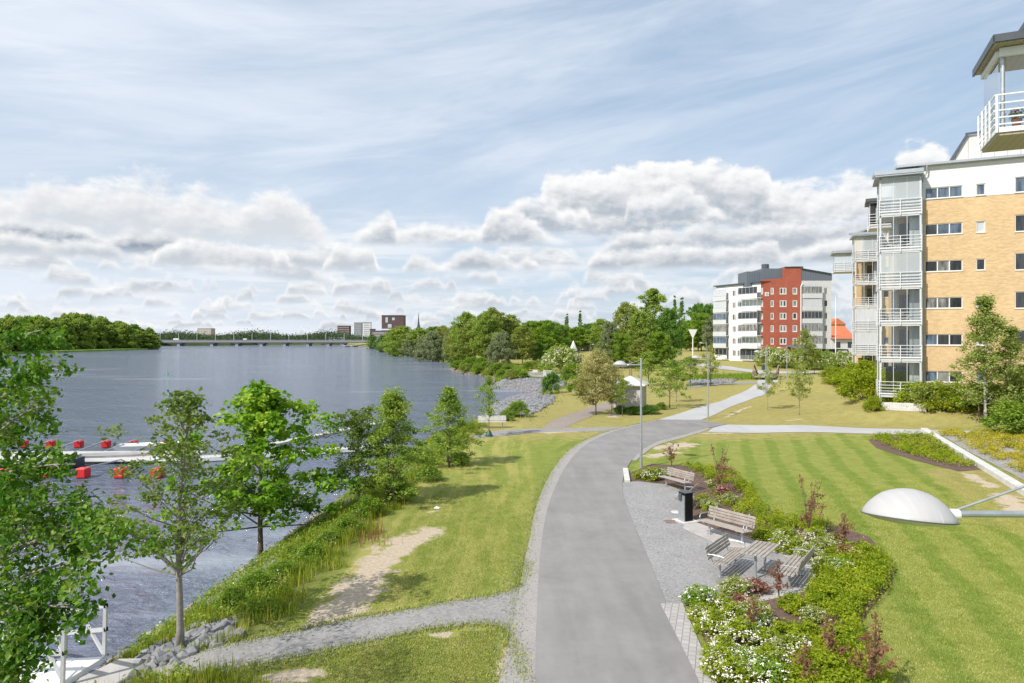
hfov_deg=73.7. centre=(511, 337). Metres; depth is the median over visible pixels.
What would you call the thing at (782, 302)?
window
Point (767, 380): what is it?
young tree
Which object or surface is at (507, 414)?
shrub
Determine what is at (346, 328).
office building
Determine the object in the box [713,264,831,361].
apartment building
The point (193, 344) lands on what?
bank
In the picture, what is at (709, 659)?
flowering shrub
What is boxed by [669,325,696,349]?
tree
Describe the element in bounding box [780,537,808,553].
flowering shrub
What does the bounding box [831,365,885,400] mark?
shrub
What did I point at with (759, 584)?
flowering shrub
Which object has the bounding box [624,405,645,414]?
shrub
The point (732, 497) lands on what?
flowering shrub
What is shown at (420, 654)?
lawn grass
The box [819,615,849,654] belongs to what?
red sapling
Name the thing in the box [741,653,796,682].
flowering shrub
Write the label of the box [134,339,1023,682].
ground
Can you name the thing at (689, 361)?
young tree
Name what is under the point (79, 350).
island
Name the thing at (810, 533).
flowering shrub
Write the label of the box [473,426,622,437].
gravel path
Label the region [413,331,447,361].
willow tree
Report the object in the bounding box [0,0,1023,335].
sky
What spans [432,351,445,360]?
shrub
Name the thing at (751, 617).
red sapling
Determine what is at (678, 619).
sett band
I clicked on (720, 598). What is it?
flowering shrub
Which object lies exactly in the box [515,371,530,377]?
shrub
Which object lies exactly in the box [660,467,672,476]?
flowering shrub
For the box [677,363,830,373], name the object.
path
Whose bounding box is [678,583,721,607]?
flowering shrub
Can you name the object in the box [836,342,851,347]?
window
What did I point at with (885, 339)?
window
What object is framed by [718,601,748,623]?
flowering shrub
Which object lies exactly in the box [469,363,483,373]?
shrub
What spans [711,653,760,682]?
flowering shrub
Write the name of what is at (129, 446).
boat
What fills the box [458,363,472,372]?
shrub
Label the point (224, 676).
tall grass
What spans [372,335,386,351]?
tree
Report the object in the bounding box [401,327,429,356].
tree
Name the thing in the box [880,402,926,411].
stone wall
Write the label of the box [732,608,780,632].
flowering shrub
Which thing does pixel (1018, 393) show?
shrub
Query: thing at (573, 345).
tent
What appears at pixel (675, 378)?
young tree
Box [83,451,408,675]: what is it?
shore stones
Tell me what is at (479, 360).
shrub
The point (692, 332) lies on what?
triangle sign
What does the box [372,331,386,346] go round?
office building
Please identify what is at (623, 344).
tree
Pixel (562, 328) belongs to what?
tree
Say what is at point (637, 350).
tree
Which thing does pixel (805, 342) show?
tree
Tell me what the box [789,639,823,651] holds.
shrub
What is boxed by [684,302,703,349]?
tree
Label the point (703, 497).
ground cover
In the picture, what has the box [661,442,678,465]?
red sapling
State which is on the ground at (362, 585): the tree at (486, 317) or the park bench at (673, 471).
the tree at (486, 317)
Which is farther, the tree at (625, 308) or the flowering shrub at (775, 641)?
the tree at (625, 308)
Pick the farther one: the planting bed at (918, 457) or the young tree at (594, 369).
the young tree at (594, 369)
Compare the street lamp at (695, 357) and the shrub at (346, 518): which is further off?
the street lamp at (695, 357)
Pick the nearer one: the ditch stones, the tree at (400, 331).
the ditch stones
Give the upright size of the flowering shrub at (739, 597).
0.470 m
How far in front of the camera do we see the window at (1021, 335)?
52.79 m
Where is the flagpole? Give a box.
[835,296,835,352]
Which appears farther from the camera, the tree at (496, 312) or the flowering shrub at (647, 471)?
the tree at (496, 312)
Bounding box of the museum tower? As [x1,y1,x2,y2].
[381,315,405,333]
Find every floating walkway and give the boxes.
[199,444,398,461]
[269,420,385,445]
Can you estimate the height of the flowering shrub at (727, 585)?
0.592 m
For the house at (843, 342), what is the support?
on the ground at (362, 585)
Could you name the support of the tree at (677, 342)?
on the ground at (362, 585)
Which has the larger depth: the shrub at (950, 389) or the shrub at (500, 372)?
the shrub at (500, 372)
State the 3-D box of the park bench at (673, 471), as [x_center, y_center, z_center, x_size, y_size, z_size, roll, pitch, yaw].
[7.490,6.471,31.122,0.662,0.886,1.758,0,0,-29]
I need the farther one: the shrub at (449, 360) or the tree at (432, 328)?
the tree at (432, 328)
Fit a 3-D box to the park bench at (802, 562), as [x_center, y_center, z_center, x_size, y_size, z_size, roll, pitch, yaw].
[8.019,6.451,19.222,0.697,0.932,1.850,0,0,35]
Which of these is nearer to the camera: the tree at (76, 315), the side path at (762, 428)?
the side path at (762, 428)
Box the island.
[7,348,152,353]
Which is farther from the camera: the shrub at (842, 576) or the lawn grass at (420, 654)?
the shrub at (842, 576)
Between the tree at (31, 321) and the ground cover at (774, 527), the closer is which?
the ground cover at (774, 527)
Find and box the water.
[0,345,528,682]
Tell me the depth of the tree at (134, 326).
549.61 m
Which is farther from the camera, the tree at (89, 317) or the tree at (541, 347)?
the tree at (89, 317)
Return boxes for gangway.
[1,603,107,682]
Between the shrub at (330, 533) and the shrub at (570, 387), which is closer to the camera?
the shrub at (330, 533)
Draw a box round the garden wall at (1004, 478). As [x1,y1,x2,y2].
[921,428,1023,495]
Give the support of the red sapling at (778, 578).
on the planting bed at (779, 612)
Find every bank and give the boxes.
[159,343,339,345]
[483,391,555,416]
[491,377,566,391]
[494,383,539,390]
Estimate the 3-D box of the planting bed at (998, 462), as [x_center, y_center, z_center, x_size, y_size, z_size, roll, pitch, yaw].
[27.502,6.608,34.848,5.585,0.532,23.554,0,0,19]
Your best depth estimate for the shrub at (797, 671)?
13.36 m
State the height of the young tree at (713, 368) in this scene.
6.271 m
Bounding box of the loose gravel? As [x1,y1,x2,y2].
[163,419,802,682]
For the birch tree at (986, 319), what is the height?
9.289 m
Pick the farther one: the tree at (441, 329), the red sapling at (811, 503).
the tree at (441, 329)
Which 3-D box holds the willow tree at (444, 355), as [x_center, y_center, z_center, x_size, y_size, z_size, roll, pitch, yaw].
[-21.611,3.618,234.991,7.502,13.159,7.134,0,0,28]
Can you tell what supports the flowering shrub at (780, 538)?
on the planting bed at (779, 612)
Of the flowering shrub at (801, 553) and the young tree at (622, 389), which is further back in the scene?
the young tree at (622, 389)
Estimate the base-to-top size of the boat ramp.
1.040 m
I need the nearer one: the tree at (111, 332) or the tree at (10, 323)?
the tree at (10, 323)
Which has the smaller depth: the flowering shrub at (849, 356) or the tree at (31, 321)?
the flowering shrub at (849, 356)
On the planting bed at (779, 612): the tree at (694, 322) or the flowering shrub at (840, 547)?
the flowering shrub at (840, 547)
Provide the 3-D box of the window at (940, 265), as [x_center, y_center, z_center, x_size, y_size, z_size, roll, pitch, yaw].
[34.711,-5.735,54.925,2.680,0.950,0.180,0,0,25]
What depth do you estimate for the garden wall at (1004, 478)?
35.08 m
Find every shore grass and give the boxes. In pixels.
[454,360,528,382]
[507,382,599,421]
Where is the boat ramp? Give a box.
[76,658,146,682]
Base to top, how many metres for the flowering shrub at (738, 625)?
0.707 m
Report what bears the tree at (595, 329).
on the ground at (362, 585)
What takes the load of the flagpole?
on the ground at (362, 585)
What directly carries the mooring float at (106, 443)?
on the water
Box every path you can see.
[151,585,519,681]
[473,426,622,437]
[535,420,724,682]
[541,402,613,428]
[659,380,777,419]
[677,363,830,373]
[689,381,756,387]
[708,424,1002,436]
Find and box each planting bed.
[629,464,891,682]
[869,434,978,470]
[941,435,1023,479]
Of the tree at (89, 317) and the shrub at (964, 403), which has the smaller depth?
the shrub at (964, 403)
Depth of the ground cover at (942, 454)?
41.27 m
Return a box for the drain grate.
[663,520,676,522]
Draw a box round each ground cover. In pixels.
[681,461,835,532]
[693,487,732,512]
[752,517,781,534]
[761,613,893,682]
[801,536,896,620]
[870,430,976,466]
[935,427,1023,473]
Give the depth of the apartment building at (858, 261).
86.67 m
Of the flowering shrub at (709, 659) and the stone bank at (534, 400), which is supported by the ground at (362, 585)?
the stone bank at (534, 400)
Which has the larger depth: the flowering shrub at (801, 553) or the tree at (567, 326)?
the tree at (567, 326)
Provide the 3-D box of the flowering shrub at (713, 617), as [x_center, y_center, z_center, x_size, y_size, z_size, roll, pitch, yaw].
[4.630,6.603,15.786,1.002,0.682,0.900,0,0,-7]
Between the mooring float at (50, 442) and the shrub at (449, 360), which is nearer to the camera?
the mooring float at (50, 442)
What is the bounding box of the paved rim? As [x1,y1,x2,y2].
[683,522,817,600]
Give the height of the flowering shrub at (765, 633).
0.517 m
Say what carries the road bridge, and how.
on the water
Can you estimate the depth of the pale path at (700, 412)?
69.43 m
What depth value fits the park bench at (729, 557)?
20.05 m
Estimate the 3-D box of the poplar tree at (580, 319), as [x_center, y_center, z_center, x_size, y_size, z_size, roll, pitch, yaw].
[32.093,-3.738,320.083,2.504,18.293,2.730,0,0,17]
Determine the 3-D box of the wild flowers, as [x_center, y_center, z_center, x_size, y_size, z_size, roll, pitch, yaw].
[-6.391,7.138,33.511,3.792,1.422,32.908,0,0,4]
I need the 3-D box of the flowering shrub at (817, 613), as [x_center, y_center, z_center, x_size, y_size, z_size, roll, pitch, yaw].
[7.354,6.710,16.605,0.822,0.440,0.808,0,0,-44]
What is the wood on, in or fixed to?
on the bank at (193, 344)
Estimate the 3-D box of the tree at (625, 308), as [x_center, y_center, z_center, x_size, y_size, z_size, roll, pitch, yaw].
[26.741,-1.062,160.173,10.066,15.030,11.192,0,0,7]
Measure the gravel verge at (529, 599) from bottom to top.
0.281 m
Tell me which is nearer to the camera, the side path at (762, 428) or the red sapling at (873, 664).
the red sapling at (873, 664)
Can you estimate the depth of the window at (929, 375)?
55.02 m
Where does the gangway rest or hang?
on the water
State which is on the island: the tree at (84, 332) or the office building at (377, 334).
the tree at (84, 332)
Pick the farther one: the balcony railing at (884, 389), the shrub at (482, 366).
the shrub at (482, 366)
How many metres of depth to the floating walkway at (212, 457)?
52.40 m
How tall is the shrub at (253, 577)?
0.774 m
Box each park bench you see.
[478,415,505,427]
[658,467,694,489]
[673,483,697,500]
[697,506,755,543]
[704,533,745,577]
[776,545,814,588]
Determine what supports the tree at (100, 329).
on the island
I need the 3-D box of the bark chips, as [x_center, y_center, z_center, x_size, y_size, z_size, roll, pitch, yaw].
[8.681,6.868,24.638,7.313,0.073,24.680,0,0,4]
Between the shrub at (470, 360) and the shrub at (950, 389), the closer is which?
the shrub at (950, 389)
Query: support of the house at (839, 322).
on the ground at (362, 585)
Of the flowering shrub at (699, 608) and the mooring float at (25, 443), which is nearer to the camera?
the flowering shrub at (699, 608)
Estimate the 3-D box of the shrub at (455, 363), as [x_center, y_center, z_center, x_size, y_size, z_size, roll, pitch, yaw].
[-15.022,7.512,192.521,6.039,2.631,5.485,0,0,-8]
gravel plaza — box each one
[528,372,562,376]
[622,481,806,604]
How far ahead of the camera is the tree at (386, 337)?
377.52 m
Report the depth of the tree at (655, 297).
163.78 m
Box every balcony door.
[858,266,873,369]
[886,223,918,392]
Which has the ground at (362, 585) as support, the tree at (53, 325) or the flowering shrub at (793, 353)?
the flowering shrub at (793, 353)
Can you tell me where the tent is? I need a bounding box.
[570,341,577,351]
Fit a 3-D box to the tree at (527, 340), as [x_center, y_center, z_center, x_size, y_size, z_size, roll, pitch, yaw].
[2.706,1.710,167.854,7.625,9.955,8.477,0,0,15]
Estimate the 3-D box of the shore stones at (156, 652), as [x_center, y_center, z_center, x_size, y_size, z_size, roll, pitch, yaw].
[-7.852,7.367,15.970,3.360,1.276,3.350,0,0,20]
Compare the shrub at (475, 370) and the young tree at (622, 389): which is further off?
the shrub at (475, 370)
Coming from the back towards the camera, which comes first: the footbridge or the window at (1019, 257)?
the footbridge
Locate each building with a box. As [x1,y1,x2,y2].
[197,328,214,334]
[337,326,350,334]
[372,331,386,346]
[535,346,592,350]
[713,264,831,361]
[830,229,887,376]
[865,124,1023,398]
[972,23,1023,152]
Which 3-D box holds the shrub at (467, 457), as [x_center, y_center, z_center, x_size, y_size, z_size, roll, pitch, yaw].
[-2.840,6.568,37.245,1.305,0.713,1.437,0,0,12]
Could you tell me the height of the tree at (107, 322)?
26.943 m
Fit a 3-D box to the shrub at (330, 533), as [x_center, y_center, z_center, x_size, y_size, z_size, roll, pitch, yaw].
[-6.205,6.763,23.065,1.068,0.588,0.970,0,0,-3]
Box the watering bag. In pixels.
[485,430,492,436]
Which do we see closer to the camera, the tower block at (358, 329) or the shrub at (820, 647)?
the shrub at (820, 647)
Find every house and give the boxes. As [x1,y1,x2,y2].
[830,336,851,352]
[831,318,844,325]
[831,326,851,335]
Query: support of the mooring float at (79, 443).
on the water
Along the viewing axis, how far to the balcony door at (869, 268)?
87.92 m
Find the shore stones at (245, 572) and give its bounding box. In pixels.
[96,464,418,669]
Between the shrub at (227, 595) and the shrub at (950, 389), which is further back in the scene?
the shrub at (950, 389)
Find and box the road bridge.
[156,333,369,345]
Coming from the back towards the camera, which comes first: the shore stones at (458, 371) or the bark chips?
the shore stones at (458, 371)
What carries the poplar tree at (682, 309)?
on the ground at (362, 585)
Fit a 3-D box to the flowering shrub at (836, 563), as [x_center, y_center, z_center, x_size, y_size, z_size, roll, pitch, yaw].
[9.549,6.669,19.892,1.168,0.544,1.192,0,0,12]
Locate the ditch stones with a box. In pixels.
[686,378,734,385]
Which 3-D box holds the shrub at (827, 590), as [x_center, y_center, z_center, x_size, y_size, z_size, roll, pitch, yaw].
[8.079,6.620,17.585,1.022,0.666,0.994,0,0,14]
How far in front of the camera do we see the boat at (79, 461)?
49.16 m
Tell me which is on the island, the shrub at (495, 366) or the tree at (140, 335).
the tree at (140, 335)
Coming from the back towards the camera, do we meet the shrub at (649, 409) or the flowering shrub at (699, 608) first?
the shrub at (649, 409)
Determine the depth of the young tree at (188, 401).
15.59 m
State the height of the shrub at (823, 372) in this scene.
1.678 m
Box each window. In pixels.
[779,313,786,319]
[779,338,786,344]
[780,288,785,293]
[780,300,785,306]
[780,325,785,331]
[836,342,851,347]
[883,291,887,297]
[883,337,887,344]
[924,185,962,199]
[924,222,962,235]
[924,260,962,272]
[924,334,962,345]
[925,297,962,308]
[925,371,962,382]
[976,183,984,195]
[976,221,985,232]
[976,259,985,270]
[1014,176,1023,192]
[1014,214,1023,232]
[1014,253,1023,270]
[1015,291,1023,308]
[1016,330,1023,347]
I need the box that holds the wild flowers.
[151,437,441,628]
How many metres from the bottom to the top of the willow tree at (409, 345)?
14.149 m
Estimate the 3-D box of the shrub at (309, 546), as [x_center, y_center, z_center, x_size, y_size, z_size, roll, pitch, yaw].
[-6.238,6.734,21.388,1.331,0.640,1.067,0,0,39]
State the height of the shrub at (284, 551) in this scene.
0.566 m
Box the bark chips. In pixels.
[629,464,891,680]
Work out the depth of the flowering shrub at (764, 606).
16.52 m
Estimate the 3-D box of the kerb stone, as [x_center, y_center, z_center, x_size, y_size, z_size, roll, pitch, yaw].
[5.703,6.849,34.014,0.260,0.161,2.924,0,0,8]
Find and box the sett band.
[661,603,716,682]
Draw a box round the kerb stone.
[623,468,629,481]
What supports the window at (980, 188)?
in the apartment building at (943, 260)
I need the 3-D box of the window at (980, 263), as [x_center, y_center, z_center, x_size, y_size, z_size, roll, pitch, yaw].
[36.972,-5.735,53.855,0.690,0.950,0.180,0,0,25]
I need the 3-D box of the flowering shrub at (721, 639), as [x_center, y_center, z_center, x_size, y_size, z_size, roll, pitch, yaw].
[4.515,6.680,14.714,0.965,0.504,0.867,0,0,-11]
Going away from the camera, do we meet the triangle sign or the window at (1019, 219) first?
the window at (1019, 219)
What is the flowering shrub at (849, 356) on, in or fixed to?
on the ground at (362, 585)
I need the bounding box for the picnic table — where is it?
[740,540,779,578]
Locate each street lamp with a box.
[613,358,642,466]
[692,354,708,418]
[754,349,765,394]
[860,485,1023,526]
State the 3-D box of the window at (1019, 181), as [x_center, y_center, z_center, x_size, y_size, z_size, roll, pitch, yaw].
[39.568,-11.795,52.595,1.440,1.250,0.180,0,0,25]
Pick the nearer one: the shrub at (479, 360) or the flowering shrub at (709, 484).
the flowering shrub at (709, 484)
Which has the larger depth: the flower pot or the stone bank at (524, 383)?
the stone bank at (524, 383)
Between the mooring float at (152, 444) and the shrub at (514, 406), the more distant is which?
the shrub at (514, 406)
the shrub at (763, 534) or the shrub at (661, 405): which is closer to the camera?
the shrub at (763, 534)
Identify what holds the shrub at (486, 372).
on the ground at (362, 585)
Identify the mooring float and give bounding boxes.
[0,439,28,449]
[22,439,55,450]
[57,439,83,448]
[74,439,110,451]
[75,459,121,477]
[102,439,138,451]
[113,459,158,477]
[134,440,163,450]
[150,461,188,477]
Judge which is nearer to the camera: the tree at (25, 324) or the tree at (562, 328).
the tree at (562, 328)
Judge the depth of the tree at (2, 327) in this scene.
395.70 m
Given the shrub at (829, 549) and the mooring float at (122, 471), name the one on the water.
the mooring float at (122, 471)
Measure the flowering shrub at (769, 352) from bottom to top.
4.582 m
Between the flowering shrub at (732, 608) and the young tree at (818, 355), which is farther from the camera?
the young tree at (818, 355)
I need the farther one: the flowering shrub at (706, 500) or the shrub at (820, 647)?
the flowering shrub at (706, 500)
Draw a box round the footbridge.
[752,364,779,377]
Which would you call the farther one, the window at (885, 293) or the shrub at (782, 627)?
the window at (885, 293)
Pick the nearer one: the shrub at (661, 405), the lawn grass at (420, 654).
the lawn grass at (420, 654)
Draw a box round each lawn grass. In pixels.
[211,629,497,682]
[249,462,554,635]
[738,461,1023,682]
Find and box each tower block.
[354,323,362,336]
[363,322,371,337]
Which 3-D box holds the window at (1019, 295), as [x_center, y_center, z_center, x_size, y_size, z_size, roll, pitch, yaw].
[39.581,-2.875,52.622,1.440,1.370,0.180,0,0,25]
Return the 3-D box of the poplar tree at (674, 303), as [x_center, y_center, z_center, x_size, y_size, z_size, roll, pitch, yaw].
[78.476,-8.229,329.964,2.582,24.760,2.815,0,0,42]
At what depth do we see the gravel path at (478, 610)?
16.05 m
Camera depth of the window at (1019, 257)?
52.84 m
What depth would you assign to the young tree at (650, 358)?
101.20 m
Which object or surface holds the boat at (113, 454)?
on the water
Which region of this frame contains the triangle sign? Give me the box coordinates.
[688,329,696,356]
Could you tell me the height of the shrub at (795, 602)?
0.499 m
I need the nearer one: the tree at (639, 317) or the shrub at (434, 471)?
the shrub at (434, 471)
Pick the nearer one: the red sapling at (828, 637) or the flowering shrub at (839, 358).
the red sapling at (828, 637)
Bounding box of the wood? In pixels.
[157,327,368,339]
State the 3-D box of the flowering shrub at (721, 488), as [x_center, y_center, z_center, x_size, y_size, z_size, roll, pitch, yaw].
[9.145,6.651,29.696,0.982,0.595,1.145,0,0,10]
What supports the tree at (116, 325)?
on the island
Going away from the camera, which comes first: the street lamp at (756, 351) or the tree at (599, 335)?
the street lamp at (756, 351)
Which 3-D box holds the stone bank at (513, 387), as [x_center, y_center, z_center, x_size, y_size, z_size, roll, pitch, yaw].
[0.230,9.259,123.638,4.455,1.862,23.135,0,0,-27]
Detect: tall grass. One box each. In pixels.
[101,419,487,682]
[128,657,281,682]
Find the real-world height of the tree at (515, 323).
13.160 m
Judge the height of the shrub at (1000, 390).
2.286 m
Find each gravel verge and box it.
[499,420,654,682]
[632,428,709,460]
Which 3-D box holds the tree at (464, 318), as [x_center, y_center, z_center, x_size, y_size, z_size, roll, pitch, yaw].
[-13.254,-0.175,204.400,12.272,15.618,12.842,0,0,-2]
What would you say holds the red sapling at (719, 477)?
on the planting bed at (779, 612)
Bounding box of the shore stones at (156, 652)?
[122,612,253,682]
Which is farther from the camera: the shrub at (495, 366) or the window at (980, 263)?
the shrub at (495, 366)
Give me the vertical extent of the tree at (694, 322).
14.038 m
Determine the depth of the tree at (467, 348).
198.95 m
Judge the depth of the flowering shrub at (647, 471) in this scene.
32.70 m
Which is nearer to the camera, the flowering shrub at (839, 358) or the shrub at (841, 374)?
the shrub at (841, 374)
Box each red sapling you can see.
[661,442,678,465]
[710,443,735,492]
[740,596,763,624]
[765,559,789,598]
[791,643,818,678]
[797,474,826,529]
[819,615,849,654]
[833,513,855,542]
[846,611,901,681]
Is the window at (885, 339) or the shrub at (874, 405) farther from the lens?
the window at (885, 339)
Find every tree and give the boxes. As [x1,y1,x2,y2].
[0,313,14,324]
[0,317,173,682]
[0,323,9,349]
[3,316,24,351]
[19,322,38,350]
[27,314,43,349]
[29,316,49,350]
[39,319,70,349]
[56,313,72,321]
[59,317,80,349]
[71,312,86,324]
[71,317,98,348]
[82,314,99,348]
[90,317,111,348]
[95,386,267,646]
[96,316,112,325]
[98,324,121,348]
[112,321,130,346]
[112,322,139,348]
[128,329,155,348]
[131,323,145,331]
[143,333,163,348]
[146,327,157,335]
[152,379,363,554]
[320,404,400,503]
[336,386,441,504]
[365,334,376,348]
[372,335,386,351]
[377,332,399,353]
[379,325,414,355]
[397,332,420,356]
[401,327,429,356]
[404,385,487,467]
[412,336,429,359]
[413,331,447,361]
[426,326,438,334]
[435,325,448,345]
[439,330,452,363]
[442,325,465,359]
[448,311,477,358]
[454,318,483,356]
[465,310,503,358]
[474,375,500,420]
[478,307,513,350]
[484,331,517,365]
[501,314,525,353]
[509,324,537,362]
[519,320,549,350]
[525,342,549,360]
[529,320,563,353]
[542,323,570,345]
[558,325,576,347]
[562,327,591,349]
[567,347,625,414]
[578,311,582,338]
[578,323,602,350]
[583,318,609,349]
[594,321,621,363]
[596,328,611,348]
[597,363,627,410]
[605,333,635,367]
[610,378,632,415]
[612,301,640,363]
[625,310,659,357]
[626,338,650,366]
[630,288,680,351]
[631,351,668,385]
[645,359,692,407]
[646,331,677,364]
[654,308,688,359]
[665,367,686,401]
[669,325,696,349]
[673,295,676,336]
[676,320,699,350]
[676,355,710,385]
[679,297,685,321]
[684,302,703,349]
[688,312,715,350]
[693,303,712,350]
[696,315,714,349]
[698,345,728,385]
[756,365,781,408]
[785,363,814,414]
[789,328,820,374]
[802,350,826,373]
[933,293,1023,417]
[966,324,1023,406]
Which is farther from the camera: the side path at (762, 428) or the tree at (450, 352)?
the tree at (450, 352)
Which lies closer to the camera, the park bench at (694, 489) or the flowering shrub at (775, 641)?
the flowering shrub at (775, 641)
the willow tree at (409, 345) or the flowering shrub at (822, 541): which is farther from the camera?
the willow tree at (409, 345)
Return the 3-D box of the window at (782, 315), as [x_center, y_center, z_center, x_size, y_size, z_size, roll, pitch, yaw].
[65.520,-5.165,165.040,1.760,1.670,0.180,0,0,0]
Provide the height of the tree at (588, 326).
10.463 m
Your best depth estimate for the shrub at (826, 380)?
85.74 m
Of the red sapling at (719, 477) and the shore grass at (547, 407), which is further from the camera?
the shore grass at (547, 407)
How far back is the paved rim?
23.00 m
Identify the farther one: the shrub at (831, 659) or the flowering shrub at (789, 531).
the flowering shrub at (789, 531)
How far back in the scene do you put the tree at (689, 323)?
249.32 m
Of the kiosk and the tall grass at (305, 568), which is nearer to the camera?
the tall grass at (305, 568)
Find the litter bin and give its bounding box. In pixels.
[672,490,699,523]
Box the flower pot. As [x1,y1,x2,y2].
[1005,105,1023,125]
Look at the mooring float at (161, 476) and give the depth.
45.50 m
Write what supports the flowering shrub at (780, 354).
on the ground at (362, 585)
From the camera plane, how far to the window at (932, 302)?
54.96 m
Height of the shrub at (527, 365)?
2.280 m
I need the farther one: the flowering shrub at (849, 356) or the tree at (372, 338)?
the tree at (372, 338)
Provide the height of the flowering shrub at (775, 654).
0.716 m
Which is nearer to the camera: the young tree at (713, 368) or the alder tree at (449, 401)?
the alder tree at (449, 401)
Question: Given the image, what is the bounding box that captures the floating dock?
[0,451,207,463]
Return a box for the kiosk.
[612,368,649,407]
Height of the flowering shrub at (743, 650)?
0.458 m
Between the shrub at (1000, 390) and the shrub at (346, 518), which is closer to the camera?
the shrub at (346, 518)
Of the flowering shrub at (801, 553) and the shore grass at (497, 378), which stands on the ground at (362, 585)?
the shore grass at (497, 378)
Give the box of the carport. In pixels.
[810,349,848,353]
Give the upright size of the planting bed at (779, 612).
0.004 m
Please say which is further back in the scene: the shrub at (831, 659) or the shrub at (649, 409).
the shrub at (649, 409)
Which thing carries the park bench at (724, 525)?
on the paved rim
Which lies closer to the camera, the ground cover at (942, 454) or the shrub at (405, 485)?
the shrub at (405, 485)
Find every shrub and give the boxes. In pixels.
[211,585,246,612]
[236,568,277,597]
[264,559,301,583]
[276,544,300,559]
[288,542,330,561]
[313,528,341,546]
[328,513,361,534]
[341,494,385,519]
[382,479,416,502]
[415,464,443,482]
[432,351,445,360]
[445,356,456,362]
[449,360,462,368]
[450,451,471,464]
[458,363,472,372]
[459,357,476,366]
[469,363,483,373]
[473,357,486,365]
[477,361,489,370]
[480,368,497,376]
[486,362,503,371]
[494,369,505,377]
[498,363,511,370]
[499,410,515,420]
[503,369,517,378]
[505,400,530,416]
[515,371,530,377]
[519,361,535,369]
[532,359,540,368]
[535,343,583,373]
[541,370,561,393]
[559,362,587,380]
[566,375,587,395]
[611,405,629,413]
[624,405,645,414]
[631,469,648,478]
[640,467,659,481]
[642,404,661,414]
[654,467,666,478]
[655,402,667,409]
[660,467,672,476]
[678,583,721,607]
[685,602,711,621]
[689,606,729,640]
[694,497,719,508]
[697,644,736,682]
[699,633,740,655]
[705,478,721,487]
[706,593,736,612]
[711,483,732,495]
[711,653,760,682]
[713,615,760,649]
[715,573,753,596]
[717,490,741,503]
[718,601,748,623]
[729,592,749,614]
[729,645,760,666]
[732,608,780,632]
[737,594,777,623]
[739,576,772,597]
[741,626,780,647]
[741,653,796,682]
[745,642,796,680]
[749,526,774,540]
[753,345,779,365]
[763,634,800,662]
[767,347,796,367]
[768,533,794,554]
[770,616,805,643]
[772,526,803,543]
[775,629,814,658]
[776,592,808,615]
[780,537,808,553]
[781,348,808,368]
[784,663,816,682]
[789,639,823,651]
[792,647,832,671]
[794,541,826,561]
[795,349,824,369]
[795,602,831,622]
[795,617,822,638]
[802,526,832,544]
[804,580,843,607]
[807,534,836,551]
[808,349,842,369]
[810,553,834,569]
[810,647,848,675]
[817,366,846,375]
[817,621,850,645]
[818,555,855,570]
[820,375,837,383]
[820,546,844,556]
[825,366,867,386]
[826,350,849,368]
[826,532,849,544]
[827,542,861,558]
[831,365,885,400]
[831,571,852,590]
[840,351,851,367]
[845,357,885,380]
[860,394,887,411]
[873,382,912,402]
[886,378,932,406]
[900,381,955,410]
[922,379,975,411]
[950,382,993,411]
[978,400,1023,435]
[980,384,1020,414]
[1005,382,1023,406]
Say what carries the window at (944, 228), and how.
in the apartment building at (943, 260)
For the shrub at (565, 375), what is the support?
on the ground at (362, 585)
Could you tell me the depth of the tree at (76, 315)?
499.43 m
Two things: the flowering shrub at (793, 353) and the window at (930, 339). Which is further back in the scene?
the flowering shrub at (793, 353)
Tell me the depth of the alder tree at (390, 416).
28.10 m
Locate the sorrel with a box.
[340,512,402,551]
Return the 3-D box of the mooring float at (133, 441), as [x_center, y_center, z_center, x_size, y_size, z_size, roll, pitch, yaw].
[-32.164,9.035,55.943,0.620,0.640,4.899,0,0,-1]
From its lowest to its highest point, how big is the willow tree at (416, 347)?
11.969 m
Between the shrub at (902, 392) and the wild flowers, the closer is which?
the wild flowers
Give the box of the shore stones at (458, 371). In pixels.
[448,367,494,382]
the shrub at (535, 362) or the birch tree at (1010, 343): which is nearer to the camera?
the birch tree at (1010, 343)
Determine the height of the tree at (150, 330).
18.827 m
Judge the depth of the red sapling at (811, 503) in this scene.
23.79 m
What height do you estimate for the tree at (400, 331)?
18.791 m
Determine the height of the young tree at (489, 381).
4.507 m
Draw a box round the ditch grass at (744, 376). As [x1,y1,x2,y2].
[683,372,757,380]
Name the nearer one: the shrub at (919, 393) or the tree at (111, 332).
the shrub at (919, 393)
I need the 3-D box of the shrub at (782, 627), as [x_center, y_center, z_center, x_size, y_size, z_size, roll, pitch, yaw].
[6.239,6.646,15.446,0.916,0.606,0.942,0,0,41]
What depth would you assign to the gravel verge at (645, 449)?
46.25 m
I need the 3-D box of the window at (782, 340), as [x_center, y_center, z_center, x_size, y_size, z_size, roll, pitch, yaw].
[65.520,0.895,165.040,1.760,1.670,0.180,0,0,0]
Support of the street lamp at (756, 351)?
on the ground at (362, 585)
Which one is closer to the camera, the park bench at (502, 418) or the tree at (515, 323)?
the park bench at (502, 418)

